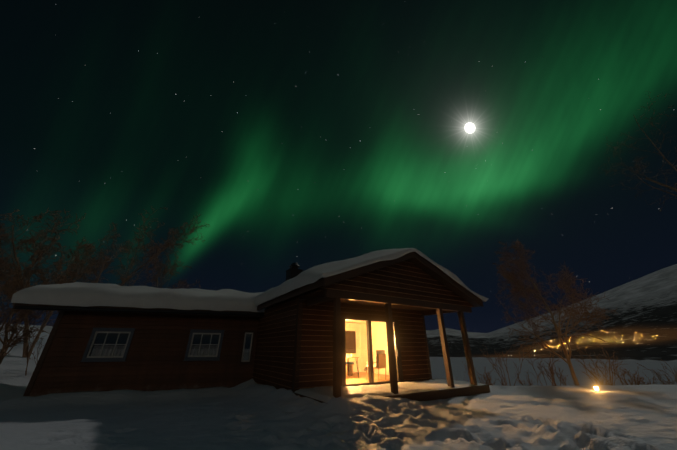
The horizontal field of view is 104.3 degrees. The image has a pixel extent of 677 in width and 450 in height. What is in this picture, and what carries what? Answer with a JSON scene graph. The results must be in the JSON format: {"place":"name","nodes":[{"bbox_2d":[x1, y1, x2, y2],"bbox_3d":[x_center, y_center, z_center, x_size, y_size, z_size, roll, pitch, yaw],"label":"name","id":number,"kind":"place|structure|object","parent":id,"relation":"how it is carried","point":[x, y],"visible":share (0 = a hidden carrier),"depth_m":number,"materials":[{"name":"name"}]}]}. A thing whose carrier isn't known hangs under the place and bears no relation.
{"place":"outdoors","nodes":[
{"label":"outdoors","id":0,"kind":"place"},
{"bbox_2d":[0,264,676,449],"bbox_3d":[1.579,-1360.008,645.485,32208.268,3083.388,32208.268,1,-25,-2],"label":"snow ground","id":1,"kind":"structure","parent":0,"point":[640,327],"depth_m":6.59,"materials":[{"name":"white snow"}]},
{"bbox_2d":[0,223,35,298],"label":"birch","id":2,"kind":"object","parent":1,"relation":"on","point":[15,248],"visible":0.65,"depth_m":14.05,"materials":[{"name":"brown plant"}]},
{"bbox_2d":[17,321,53,375],"bbox_3d":[-22.085,4.957,13.244,19.770,5.356,9.531,1,-25,-2],"label":"scrub","id":3,"kind":"object","parent":1,"relation":"on","point":[30,352],"visible":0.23,"depth_m":11.81,"materials":[{"name":"brown plant"}]},
{"bbox_2d":[0,250,80,363],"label":"birch","id":4,"kind":"object","parent":1,"relation":"on","point":[15,282],"visible":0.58,"depth_m":11.50,"materials":[{"name":"brown plant"}]},
{"bbox_2d":[0,208,113,357],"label":"birch","id":5,"kind":"object","parent":1,"relation":"on","point":[73,264],"visible":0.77,"depth_m":14.93,"materials":[{"name":"brown plant"}]},
{"bbox_2d":[61,206,208,285],"bbox_3d":[-15.614,3.351,19.228,9.602,10.227,4.927,-4,-25,8],"label":"birch","id":6,"kind":"object","parent":1,"relation":"on","point":[124,280],"visible":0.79,"depth_m":19.64,"materials":[{"name":"brown plant"}]},
{"bbox_2d":[142,243,201,288],"bbox_3d":[-14.878,5.851,22.532,3.883,9.458,5.161,-15,-29,29],"label":"birch","id":7,"kind":"object","parent":1,"relation":"on","point":[165,270],"visible":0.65,"depth_m":22.70,"materials":[{"name":"brown plant"}]},
{"bbox_2d":[13,251,489,402],"bbox_3d":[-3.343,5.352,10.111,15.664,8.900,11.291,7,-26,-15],"label":"cabin","id":8,"kind":"object","parent":1,"relation":"on","point":[292,341],"visible":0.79,"depth_m":9.19,"materials":[{"name":"brown wood"}]},
{"bbox_2d":[11,282,283,311],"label":"roof snow","id":9,"kind":"structure","parent":8,"relation":"on","point":[82,294],"depth_m":9.94,"materials":[{"name":"white snow"}]},
{"bbox_2d":[345,320,389,383],"bbox_3d":[-0.036,4.925,10.672,5.420,2.350,4.305,15,-29,-29],"label":"room","id":10,"kind":"object","parent":8,"relation":"in","point":[361,343],"depth_m":12.97,"materials":[{"name":"yellow paint"}]},
{"bbox_2d":[346,354,358,377],"bbox_3d":[0.143,5.637,10.751,1.500,1.032,1.360,15,-29,-29],"label":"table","id":11,"kind":"object","parent":10,"relation":"on","point":[350,370],"depth_m":11.10,"materials":[{"name":"brown wood"}]},
{"bbox_2d":[364,350,385,380],"bbox_3d":[1.408,5.297,9.982,0.668,0.991,0.690,-18,-31,34],"label":"chair with sheepskin","id":12,"kind":"object","parent":10,"relation":"on","point":[381,358],"depth_m":9.85,"materials":[{"name":"brown wood"}]},
{"bbox_2d":[253,248,488,305],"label":"porch roof snow","id":13,"kind":"structure","parent":8,"relation":"on","point":[310,275],"depth_m":8.05,"materials":[{"name":"white snow"}]},
{"bbox_2d":[295,379,485,402],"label":"deck snow","id":14,"kind":"structure","parent":8,"relation":"on","point":[324,393],"depth_m":7.28,"materials":[{"name":"white snow"}]},
{"bbox_2d":[494,240,617,385],"bbox_3d":[10.421,3.792,12.948,4.648,7.503,5.755,-14,-29,27],"label":"birch","id":15,"kind":"object","parent":1,"relation":"on","point":[571,298],"visible":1,"depth_m":12.92,"materials":[{"name":"brown plant"}]},
{"bbox_2d":[435,345,676,385],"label":"bank scrub","id":16,"kind":"object","parent":1,"relation":"on","point":[610,382],"visible":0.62,"depth_m":11.47,"materials":[{"name":"brown plant"}]},
{"bbox_2d":[599,91,676,208],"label":"birch","id":17,"kind":"object","parent":1,"relation":"on","point":[659,183],"visible":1,"depth_m":12.17,"materials":[{"name":"brown plant"}]},
{"bbox_2d":[0,0,676,332],"label":"sky","id":18,"kind":"structure","parent":0,"point":[308,134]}
]}

